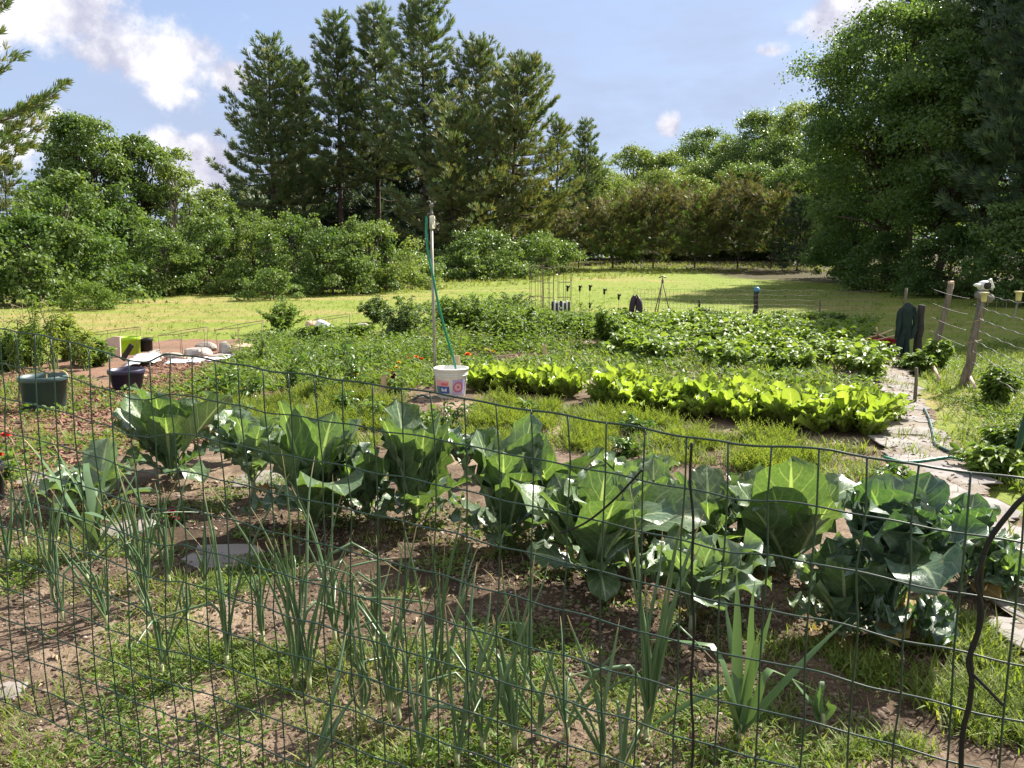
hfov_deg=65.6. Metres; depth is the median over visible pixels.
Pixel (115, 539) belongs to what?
onion plant
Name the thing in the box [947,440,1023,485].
tall weed
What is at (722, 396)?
lettuce
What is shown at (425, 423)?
pepper plant
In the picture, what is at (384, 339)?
broadleaf weeds
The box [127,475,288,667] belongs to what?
onion plant
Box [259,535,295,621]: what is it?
onion plant
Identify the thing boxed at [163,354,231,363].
plastic sheet
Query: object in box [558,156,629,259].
maple tree
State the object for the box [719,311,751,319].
potato plant
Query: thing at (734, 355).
potato plant
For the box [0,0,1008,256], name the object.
sky
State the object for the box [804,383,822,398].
lettuce
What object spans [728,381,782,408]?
lettuce
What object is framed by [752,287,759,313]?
fence post
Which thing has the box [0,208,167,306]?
sumac tree
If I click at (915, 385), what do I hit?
wood stake
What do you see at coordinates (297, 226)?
bush
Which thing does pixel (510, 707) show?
onion plant
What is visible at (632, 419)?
pepper plant
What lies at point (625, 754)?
onion plant
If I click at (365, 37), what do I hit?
pine tree
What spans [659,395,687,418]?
lettuce
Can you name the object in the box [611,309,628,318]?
potato plant
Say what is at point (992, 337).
wire fence
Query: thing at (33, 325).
tall weed
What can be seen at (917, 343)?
fence post
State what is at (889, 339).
garden cart
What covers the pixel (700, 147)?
oak tree
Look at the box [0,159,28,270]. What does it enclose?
pine tree
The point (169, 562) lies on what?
onion plant
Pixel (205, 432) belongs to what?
kale plant
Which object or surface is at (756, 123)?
oak tree
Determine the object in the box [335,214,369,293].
young tree
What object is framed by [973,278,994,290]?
plastic jug
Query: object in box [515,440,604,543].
cabbage plant
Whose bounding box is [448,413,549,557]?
cabbage plant
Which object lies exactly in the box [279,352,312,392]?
pepper plant
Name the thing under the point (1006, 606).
stone slab
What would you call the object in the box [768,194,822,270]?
spruce tree
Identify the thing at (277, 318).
tall weed
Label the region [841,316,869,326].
potato plant
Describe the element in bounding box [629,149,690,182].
maple tree
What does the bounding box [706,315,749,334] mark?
potato plant
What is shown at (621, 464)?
broccoli plant
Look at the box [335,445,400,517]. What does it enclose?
cabbage plant
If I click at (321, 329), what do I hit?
tall weed
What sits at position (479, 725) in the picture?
onion plant
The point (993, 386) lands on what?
bush
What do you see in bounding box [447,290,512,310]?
tall weed
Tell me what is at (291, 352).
pepper plant
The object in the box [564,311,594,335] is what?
tall weed
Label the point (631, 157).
maple tree
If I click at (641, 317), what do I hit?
potato plant
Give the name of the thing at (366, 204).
pine tree
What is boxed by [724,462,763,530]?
cabbage plant
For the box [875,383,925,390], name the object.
stone slab
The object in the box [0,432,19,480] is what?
zinnia plant
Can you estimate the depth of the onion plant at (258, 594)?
3.24 m
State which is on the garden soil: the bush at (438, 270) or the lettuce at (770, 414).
the lettuce at (770, 414)
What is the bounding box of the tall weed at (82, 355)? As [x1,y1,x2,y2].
[69,327,95,370]
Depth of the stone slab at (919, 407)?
8.23 m
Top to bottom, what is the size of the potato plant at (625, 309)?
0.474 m
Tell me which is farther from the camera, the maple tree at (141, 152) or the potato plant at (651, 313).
the maple tree at (141, 152)
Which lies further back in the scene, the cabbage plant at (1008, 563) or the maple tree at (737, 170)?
the maple tree at (737, 170)
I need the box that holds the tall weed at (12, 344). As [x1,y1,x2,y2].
[0,317,30,373]
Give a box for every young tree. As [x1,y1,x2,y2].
[112,175,155,286]
[176,190,214,281]
[219,201,257,280]
[254,226,282,294]
[300,213,330,289]
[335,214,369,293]
[373,227,402,291]
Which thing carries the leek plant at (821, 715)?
on the garden soil
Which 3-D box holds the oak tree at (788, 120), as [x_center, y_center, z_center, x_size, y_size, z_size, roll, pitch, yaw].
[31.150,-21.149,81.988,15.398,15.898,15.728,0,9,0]
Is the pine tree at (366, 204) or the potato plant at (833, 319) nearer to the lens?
the potato plant at (833, 319)
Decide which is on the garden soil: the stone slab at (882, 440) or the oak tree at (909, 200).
the stone slab at (882, 440)
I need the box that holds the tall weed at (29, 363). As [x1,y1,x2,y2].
[19,326,48,366]
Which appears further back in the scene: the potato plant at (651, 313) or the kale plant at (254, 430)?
the potato plant at (651, 313)
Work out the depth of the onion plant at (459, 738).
2.44 m
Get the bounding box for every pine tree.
[0,0,74,191]
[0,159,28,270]
[204,29,327,237]
[206,171,294,247]
[252,155,349,263]
[265,60,334,265]
[282,194,362,264]
[286,5,393,244]
[310,151,387,249]
[326,178,417,251]
[335,0,422,259]
[335,138,440,249]
[357,0,499,244]
[383,88,534,266]
[384,193,457,260]
[394,141,470,252]
[414,30,523,207]
[445,158,530,249]
[450,49,585,247]
[493,178,573,259]
[529,114,584,237]
[557,116,610,260]
[847,0,973,252]
[897,0,1023,273]
[929,0,1023,300]
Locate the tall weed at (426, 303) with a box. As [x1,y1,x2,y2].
[410,298,461,317]
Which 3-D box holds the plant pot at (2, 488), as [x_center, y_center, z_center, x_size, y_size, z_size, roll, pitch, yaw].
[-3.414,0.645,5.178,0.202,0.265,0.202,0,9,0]
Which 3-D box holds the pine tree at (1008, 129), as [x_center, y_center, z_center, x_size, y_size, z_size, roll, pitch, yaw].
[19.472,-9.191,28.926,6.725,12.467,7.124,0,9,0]
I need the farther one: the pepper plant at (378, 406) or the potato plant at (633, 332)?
the potato plant at (633, 332)
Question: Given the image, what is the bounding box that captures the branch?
[958,495,1023,767]
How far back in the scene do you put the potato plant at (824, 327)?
14.66 m
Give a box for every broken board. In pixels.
[932,366,940,380]
[968,376,976,388]
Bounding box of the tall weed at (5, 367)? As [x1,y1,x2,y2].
[0,330,29,373]
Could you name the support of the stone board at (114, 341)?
on the garden soil
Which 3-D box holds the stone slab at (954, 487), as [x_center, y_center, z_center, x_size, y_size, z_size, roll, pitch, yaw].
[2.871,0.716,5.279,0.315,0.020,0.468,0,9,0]
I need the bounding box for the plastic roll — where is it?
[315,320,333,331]
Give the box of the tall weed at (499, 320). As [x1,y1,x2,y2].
[470,303,535,346]
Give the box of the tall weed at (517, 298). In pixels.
[484,291,535,311]
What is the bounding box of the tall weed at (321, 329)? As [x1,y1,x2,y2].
[291,323,337,343]
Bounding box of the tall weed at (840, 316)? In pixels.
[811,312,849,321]
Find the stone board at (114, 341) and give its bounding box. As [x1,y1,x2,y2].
[104,336,120,357]
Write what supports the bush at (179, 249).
on the ground at (746, 278)
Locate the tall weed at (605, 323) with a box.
[592,309,624,344]
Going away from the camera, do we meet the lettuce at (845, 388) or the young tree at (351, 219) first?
the lettuce at (845, 388)
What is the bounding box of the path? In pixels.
[878,360,1023,660]
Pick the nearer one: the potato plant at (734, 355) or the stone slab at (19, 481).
the stone slab at (19, 481)
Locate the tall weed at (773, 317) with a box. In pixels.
[742,309,802,321]
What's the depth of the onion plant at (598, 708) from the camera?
2.44 m
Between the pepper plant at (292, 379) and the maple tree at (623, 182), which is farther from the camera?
the maple tree at (623, 182)
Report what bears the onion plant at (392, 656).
on the garden soil
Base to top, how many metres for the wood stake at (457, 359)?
0.578 m
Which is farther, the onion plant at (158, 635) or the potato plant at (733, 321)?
the potato plant at (733, 321)
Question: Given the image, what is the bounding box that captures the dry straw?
[0,343,1022,767]
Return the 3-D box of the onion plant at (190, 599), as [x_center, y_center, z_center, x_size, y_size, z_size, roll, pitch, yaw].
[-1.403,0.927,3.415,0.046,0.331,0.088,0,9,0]
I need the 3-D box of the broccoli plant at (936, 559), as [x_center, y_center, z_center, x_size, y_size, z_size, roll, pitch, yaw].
[1.541,0.745,3.179,0.650,0.771,0.579,-8,12,-41]
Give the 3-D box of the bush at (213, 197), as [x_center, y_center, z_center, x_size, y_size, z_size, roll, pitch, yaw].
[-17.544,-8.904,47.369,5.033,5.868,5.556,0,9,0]
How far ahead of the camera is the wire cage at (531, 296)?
19.52 m
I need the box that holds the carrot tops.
[219,375,838,473]
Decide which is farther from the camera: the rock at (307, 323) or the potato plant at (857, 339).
the rock at (307, 323)
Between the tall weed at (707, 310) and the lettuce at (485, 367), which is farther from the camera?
the tall weed at (707, 310)
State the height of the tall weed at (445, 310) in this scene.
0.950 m
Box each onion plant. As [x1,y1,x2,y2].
[0,459,40,545]
[0,469,31,561]
[12,448,101,600]
[42,539,96,621]
[50,489,109,584]
[51,537,109,630]
[79,490,145,575]
[91,463,212,603]
[116,468,199,584]
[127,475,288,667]
[129,563,196,675]
[178,567,191,626]
[196,525,220,586]
[209,450,400,690]
[238,539,277,644]
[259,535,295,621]
[290,478,398,640]
[312,630,363,767]
[326,550,438,671]
[329,526,436,723]
[336,582,380,724]
[342,558,390,646]
[396,585,528,754]
[398,602,480,762]
[401,500,481,703]
[439,564,510,767]
[453,550,535,750]
[488,639,579,739]
[489,562,548,687]
[538,616,640,739]
[558,615,619,767]
[566,485,714,742]
[610,661,650,767]
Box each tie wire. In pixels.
[559,469,642,533]
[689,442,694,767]
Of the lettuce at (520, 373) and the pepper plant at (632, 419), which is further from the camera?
the lettuce at (520, 373)
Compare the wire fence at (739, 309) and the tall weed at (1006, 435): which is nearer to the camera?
the tall weed at (1006, 435)
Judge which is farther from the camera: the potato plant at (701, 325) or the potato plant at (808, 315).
the potato plant at (808, 315)
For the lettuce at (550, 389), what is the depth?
9.04 m
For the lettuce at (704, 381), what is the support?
on the garden soil
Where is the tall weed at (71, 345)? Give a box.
[57,311,82,364]
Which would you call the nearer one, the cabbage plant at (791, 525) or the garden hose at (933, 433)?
the cabbage plant at (791, 525)
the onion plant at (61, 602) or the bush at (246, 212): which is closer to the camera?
the onion plant at (61, 602)
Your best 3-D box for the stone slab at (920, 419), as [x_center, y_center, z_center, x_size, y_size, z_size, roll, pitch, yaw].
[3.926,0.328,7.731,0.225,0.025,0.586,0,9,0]
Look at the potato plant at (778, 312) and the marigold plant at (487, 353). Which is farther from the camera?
the potato plant at (778, 312)
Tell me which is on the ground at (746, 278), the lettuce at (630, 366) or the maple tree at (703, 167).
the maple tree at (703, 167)
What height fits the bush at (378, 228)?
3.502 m
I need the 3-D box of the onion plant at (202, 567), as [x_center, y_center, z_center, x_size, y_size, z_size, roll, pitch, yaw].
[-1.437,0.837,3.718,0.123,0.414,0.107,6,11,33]
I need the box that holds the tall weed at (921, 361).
[890,348,940,374]
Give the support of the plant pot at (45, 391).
on the garden soil
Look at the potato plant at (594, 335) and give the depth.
15.61 m
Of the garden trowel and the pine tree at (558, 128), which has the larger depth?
the pine tree at (558, 128)
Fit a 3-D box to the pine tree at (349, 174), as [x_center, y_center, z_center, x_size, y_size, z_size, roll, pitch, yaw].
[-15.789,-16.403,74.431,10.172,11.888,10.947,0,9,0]
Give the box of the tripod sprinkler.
[654,276,668,311]
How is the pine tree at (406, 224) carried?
on the ground at (746, 278)
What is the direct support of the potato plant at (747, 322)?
on the garden soil
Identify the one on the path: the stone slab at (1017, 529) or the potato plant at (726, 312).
the stone slab at (1017, 529)
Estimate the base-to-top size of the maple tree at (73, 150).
9.077 m
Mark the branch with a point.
(1016, 504)
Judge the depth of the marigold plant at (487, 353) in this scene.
12.59 m
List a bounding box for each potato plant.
[579,321,596,338]
[589,320,631,333]
[596,331,644,354]
[599,325,653,339]
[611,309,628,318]
[612,307,629,316]
[615,313,630,324]
[625,311,655,327]
[627,322,647,332]
[629,313,656,322]
[629,317,660,328]
[633,329,694,352]
[636,334,686,360]
[643,309,658,315]
[644,320,672,331]
[647,315,692,330]
[647,327,666,333]
[649,308,675,315]
[657,311,689,323]
[659,308,692,315]
[660,323,690,335]
[670,328,701,348]
[675,308,713,323]
[684,316,716,326]
[684,333,716,347]
[686,322,713,335]
[690,309,718,319]
[690,323,750,341]
[691,335,721,354]
[694,334,747,359]
[696,341,752,368]
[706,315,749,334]
[712,309,738,319]
[716,333,749,342]
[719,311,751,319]
[722,314,751,322]
[729,335,774,356]
[730,339,768,362]
[734,317,775,330]
[735,322,772,343]
[743,311,774,320]
[746,327,798,350]
[754,314,778,321]
[756,344,808,370]
[763,336,809,351]
[764,313,803,320]
[765,320,799,329]
[768,322,809,336]
[769,339,814,352]
[770,311,796,318]
[778,315,814,329]
[782,327,826,349]
[793,309,824,320]
[794,345,831,369]
[800,322,835,332]
[804,315,841,328]
[810,336,845,350]
[813,316,838,323]
[813,325,866,343]
[814,340,863,363]
[815,322,865,337]
[819,338,879,370]
[833,344,898,377]
[834,321,859,333]
[837,319,874,333]
[839,334,887,346]
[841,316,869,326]
[842,312,876,324]
[845,338,902,353]
[851,324,887,337]
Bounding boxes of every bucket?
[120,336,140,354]
[433,365,468,397]
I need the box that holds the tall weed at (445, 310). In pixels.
[422,295,471,336]
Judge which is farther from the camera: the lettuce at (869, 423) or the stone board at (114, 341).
the stone board at (114, 341)
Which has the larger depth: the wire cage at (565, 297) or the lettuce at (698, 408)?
the wire cage at (565, 297)
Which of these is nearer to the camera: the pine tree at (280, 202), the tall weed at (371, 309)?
the tall weed at (371, 309)
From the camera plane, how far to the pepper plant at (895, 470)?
5.46 m
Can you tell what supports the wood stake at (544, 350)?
on the garden soil
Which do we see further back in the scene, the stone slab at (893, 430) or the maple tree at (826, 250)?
the maple tree at (826, 250)
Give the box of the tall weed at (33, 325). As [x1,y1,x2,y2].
[21,294,47,369]
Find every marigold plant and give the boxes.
[388,361,401,373]
[481,348,493,356]
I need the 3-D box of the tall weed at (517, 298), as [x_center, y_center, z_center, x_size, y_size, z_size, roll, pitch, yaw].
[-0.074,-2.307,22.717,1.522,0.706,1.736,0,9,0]
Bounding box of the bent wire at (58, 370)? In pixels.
[46,370,68,383]
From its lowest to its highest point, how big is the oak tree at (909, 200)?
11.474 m
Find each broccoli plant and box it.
[583,450,680,480]
[820,472,988,646]
[938,492,1023,600]
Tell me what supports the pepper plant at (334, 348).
on the garden soil
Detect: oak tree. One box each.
[668,123,736,256]
[708,106,806,184]
[746,95,866,225]
[774,0,1014,280]
[850,24,1023,292]
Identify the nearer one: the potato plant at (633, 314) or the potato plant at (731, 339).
the potato plant at (731, 339)
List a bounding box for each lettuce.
[466,359,492,370]
[466,364,492,390]
[480,360,509,367]
[482,362,513,389]
[482,362,530,392]
[501,363,544,392]
[515,367,557,394]
[527,360,547,375]
[539,372,562,396]
[543,360,577,376]
[547,368,592,396]
[567,369,587,378]
[581,362,639,403]
[585,385,612,404]
[602,385,625,408]
[603,360,655,379]
[608,373,667,409]
[615,371,650,384]
[616,365,651,379]
[636,380,680,412]
[647,375,685,408]
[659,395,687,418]
[670,379,697,409]
[680,391,716,418]
[681,370,733,411]
[693,379,745,418]
[719,370,767,388]
[721,395,768,423]
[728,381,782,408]
[750,392,781,423]
[754,384,790,397]
[759,382,821,427]
[768,379,807,392]
[783,396,852,433]
[785,379,823,389]
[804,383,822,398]
[813,384,869,432]
[824,380,884,399]
[849,404,895,436]
[850,383,909,422]
[877,391,915,420]
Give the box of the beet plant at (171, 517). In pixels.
[163,507,188,522]
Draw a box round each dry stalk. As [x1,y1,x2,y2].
[0,305,23,326]
[4,296,45,366]
[38,296,47,365]
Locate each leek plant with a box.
[24,431,139,553]
[651,571,847,739]
[792,679,836,730]
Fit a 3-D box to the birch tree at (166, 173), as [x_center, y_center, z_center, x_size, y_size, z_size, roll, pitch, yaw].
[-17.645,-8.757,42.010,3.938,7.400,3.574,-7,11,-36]
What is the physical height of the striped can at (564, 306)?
0.753 m
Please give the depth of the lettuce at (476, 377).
9.38 m
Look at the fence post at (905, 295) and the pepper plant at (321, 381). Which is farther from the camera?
the fence post at (905, 295)
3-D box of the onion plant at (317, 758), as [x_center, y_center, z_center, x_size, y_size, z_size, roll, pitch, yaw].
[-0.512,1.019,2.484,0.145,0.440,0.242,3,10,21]
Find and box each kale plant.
[199,390,258,460]
[208,406,279,497]
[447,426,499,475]
[635,523,775,631]
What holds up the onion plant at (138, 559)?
on the garden soil
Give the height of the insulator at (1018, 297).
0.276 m
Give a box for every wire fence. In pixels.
[0,328,1023,767]
[636,289,876,316]
[932,289,1023,394]
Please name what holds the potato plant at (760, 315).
on the garden soil
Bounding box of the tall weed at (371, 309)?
[356,295,393,322]
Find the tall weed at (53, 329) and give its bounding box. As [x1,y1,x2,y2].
[34,301,64,370]
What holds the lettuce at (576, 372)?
on the garden soil
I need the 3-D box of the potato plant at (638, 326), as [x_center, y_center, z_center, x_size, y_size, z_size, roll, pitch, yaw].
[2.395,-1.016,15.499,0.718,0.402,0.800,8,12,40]
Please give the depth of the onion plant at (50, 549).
3.67 m
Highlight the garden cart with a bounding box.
[864,327,895,347]
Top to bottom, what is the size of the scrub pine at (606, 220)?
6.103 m
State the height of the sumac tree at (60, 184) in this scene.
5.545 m
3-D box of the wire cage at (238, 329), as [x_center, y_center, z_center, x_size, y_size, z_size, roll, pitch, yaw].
[-4.441,-0.726,13.188,0.420,0.609,0.820,7,11,37]
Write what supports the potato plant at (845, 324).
on the garden soil
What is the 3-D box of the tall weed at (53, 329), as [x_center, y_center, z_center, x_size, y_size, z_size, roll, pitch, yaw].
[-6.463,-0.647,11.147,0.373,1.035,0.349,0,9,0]
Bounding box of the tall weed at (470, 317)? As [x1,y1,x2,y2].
[449,294,496,339]
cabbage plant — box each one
[36,436,161,515]
[109,383,232,482]
[239,400,369,532]
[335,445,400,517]
[336,442,384,480]
[373,398,471,528]
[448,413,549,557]
[511,462,708,601]
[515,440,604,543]
[626,458,697,555]
[674,462,773,553]
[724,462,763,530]
[726,455,855,585]
[787,531,890,652]
[970,546,1023,586]
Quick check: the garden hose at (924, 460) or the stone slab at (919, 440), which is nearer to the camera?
the garden hose at (924, 460)
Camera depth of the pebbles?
3.44 m
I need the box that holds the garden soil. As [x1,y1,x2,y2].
[0,327,1023,767]
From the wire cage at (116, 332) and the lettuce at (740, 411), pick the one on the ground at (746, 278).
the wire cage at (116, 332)
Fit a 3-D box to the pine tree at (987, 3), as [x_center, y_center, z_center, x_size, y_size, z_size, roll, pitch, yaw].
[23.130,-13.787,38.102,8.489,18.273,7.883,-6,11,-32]
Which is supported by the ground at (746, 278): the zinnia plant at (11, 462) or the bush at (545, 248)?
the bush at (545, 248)
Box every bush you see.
[47,278,128,310]
[100,207,173,287]
[115,225,207,296]
[158,210,258,294]
[178,183,256,282]
[204,208,298,289]
[212,207,286,277]
[230,266,305,300]
[242,208,361,293]
[283,225,382,295]
[310,218,425,294]
[358,247,420,282]
[374,247,446,289]
[397,248,448,283]
[419,224,528,278]
[435,246,500,280]
[468,247,557,279]
[490,229,591,274]
[832,230,922,292]
[885,220,1022,298]
[951,198,1023,305]
[976,363,1023,405]
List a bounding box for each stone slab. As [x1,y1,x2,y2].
[0,681,27,700]
[10,471,56,484]
[100,517,155,535]
[181,544,264,568]
[232,470,285,487]
[868,435,924,449]
[873,373,913,383]
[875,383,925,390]
[883,427,923,434]
[884,451,946,466]
[885,391,917,399]
[895,416,913,421]
[905,415,935,423]
[906,403,931,409]
[908,437,952,452]
[917,426,950,438]
[922,464,1002,484]
[948,483,970,493]
[949,493,1021,518]
[984,616,1023,649]
[989,594,1023,618]
[992,522,1023,544]
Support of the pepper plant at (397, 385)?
on the garden soil
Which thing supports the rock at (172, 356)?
on the garden soil
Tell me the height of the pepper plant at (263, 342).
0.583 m
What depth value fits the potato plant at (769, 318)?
16.77 m
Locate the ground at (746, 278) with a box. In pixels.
[0,254,1023,516]
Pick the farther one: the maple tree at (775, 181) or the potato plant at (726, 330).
the maple tree at (775, 181)
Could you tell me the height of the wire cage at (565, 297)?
1.483 m
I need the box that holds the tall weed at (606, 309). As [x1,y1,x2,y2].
[597,305,612,315]
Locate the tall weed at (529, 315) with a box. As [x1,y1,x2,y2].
[510,305,550,339]
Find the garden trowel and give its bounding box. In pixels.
[121,343,133,360]
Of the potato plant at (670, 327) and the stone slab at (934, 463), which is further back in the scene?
the potato plant at (670, 327)
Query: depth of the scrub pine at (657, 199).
59.71 m
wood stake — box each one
[381,374,387,392]
[451,355,460,364]
[542,345,546,357]
[913,367,917,401]
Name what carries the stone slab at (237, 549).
on the garden soil
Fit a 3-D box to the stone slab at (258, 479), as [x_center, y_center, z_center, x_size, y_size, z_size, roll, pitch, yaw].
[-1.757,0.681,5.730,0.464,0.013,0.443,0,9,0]
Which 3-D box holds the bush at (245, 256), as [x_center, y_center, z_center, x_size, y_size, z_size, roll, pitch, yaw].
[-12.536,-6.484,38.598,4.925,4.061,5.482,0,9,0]
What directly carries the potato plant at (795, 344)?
on the garden soil
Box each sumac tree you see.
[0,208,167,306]
[1,167,158,273]
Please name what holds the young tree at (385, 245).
on the ground at (746, 278)
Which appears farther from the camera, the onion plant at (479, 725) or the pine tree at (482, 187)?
the pine tree at (482, 187)
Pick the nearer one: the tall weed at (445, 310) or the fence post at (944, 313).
the fence post at (944, 313)
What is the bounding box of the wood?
[20,164,1022,265]
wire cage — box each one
[91,327,140,340]
[158,327,207,353]
[215,320,263,350]
[312,314,349,327]
[529,263,543,304]
[540,265,553,308]
[557,264,571,312]
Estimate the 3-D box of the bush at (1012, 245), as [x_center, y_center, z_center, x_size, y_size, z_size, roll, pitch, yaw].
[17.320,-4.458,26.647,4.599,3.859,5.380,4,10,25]
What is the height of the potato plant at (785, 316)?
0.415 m
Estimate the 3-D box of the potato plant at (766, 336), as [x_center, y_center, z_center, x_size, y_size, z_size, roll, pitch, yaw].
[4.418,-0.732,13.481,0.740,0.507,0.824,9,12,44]
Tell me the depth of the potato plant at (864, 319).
16.73 m
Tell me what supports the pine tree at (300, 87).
on the ground at (746, 278)
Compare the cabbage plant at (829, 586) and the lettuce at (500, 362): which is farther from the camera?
the lettuce at (500, 362)
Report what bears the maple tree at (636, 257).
on the ground at (746, 278)
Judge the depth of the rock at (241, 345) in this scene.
13.04 m
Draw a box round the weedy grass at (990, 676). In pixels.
[0,334,1023,767]
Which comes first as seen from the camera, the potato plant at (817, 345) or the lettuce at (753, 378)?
the lettuce at (753, 378)
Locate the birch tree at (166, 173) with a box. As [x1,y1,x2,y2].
[132,145,214,253]
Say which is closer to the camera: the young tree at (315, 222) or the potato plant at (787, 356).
the potato plant at (787, 356)
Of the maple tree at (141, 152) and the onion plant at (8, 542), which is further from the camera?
the maple tree at (141, 152)
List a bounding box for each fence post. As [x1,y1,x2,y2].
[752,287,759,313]
[899,288,907,355]
[913,304,925,353]
[934,281,953,340]
[959,290,985,385]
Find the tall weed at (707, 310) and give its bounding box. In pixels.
[688,306,735,315]
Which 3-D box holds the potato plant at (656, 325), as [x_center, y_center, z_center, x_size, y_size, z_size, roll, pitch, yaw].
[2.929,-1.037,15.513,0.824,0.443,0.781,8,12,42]
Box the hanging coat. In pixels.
[894,303,917,355]
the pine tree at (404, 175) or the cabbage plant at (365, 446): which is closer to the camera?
the cabbage plant at (365, 446)
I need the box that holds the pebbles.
[0,480,909,767]
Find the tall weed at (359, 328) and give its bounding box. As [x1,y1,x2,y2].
[329,323,375,339]
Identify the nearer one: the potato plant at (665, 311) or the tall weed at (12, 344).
the tall weed at (12, 344)
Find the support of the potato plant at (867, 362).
on the garden soil
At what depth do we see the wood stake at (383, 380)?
9.21 m
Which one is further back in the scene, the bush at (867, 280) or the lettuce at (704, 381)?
the bush at (867, 280)
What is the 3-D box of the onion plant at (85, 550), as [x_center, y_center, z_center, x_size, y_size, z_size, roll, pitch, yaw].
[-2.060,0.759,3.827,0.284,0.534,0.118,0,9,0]
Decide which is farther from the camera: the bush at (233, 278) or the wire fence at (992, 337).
the bush at (233, 278)
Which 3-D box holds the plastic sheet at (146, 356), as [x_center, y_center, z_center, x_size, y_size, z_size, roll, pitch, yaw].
[-5.550,-0.381,12.041,0.473,0.089,1.569,-3,10,-19]
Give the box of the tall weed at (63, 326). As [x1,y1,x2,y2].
[41,311,85,360]
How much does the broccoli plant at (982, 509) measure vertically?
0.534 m
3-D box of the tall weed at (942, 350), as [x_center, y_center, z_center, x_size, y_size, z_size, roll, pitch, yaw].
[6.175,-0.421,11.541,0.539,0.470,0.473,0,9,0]
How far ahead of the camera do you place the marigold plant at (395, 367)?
10.39 m
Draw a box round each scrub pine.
[546,195,610,267]
[581,187,656,268]
[614,178,691,267]
[659,181,742,268]
[695,169,779,267]
[735,181,814,268]
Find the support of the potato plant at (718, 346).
on the garden soil
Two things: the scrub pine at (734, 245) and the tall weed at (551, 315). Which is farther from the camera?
the scrub pine at (734, 245)
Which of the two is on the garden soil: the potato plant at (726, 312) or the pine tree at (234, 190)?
the potato plant at (726, 312)
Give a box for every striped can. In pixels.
[551,301,559,314]
[560,301,569,310]
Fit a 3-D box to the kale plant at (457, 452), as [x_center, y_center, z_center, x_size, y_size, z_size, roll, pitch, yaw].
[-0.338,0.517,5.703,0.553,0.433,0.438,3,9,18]
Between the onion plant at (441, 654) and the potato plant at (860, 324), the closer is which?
the onion plant at (441, 654)
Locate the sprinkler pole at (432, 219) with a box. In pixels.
[426,201,436,391]
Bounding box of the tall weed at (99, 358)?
[69,337,117,366]
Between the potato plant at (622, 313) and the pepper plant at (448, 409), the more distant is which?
the potato plant at (622, 313)
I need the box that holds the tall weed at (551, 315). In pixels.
[532,309,579,338]
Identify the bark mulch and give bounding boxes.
[0,348,588,490]
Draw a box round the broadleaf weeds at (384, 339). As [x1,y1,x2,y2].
[0,281,1023,767]
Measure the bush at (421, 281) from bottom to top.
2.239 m
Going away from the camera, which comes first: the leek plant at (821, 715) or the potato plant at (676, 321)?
the leek plant at (821, 715)
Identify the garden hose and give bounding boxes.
[412,394,439,399]
[425,216,455,368]
[883,455,962,462]
[923,408,956,453]
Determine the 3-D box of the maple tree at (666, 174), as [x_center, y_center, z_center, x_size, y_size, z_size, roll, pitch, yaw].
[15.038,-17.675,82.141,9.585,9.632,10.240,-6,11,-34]
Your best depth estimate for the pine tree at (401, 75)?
57.85 m
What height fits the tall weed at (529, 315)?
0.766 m
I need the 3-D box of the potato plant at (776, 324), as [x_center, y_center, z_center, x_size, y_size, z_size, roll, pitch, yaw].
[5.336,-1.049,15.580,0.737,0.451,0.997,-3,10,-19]
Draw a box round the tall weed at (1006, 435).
[975,420,1023,456]
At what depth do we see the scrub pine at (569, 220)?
59.98 m
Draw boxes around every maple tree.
[19,108,147,235]
[90,131,192,271]
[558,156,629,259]
[568,168,647,258]
[597,184,683,262]
[598,141,671,253]
[615,164,694,258]
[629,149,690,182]
[656,173,719,260]
[676,147,751,257]
[703,159,781,259]
[712,131,814,257]
[740,158,834,260]
[787,147,876,259]
[794,180,908,280]
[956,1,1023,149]
[975,17,1023,185]
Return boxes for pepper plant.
[208,365,242,394]
[225,372,269,399]
[246,331,275,359]
[257,325,282,341]
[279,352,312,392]
[287,338,315,364]
[303,344,349,397]
[317,341,351,361]
[329,386,359,410]
[334,341,371,388]
[347,394,384,419]
[362,343,391,364]
[377,372,409,395]
[419,401,475,428]
[420,411,440,427]
[515,397,539,413]
[608,432,650,458]
[617,411,655,433]
[869,462,916,479]
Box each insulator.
[977,292,988,314]
[1012,291,1023,318]
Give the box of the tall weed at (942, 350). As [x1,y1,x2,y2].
[915,338,955,368]
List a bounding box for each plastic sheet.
[123,351,162,366]
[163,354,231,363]
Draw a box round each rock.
[165,352,182,358]
[184,347,212,355]
[194,342,216,350]
[208,353,224,357]
[219,341,231,353]
[231,343,258,353]
[305,321,315,327]
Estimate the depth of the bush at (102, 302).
24.67 m
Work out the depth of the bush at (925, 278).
32.06 m
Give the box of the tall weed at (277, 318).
[254,298,307,332]
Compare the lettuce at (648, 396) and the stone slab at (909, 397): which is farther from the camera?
the stone slab at (909, 397)
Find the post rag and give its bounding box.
[974,290,994,302]
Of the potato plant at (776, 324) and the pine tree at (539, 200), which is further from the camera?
the pine tree at (539, 200)
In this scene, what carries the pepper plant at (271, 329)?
on the garden soil
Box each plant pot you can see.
[0,460,4,499]
[16,372,67,411]
[107,367,145,392]
[140,337,152,351]
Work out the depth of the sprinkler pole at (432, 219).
9.20 m
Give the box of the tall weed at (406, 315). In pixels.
[375,295,438,337]

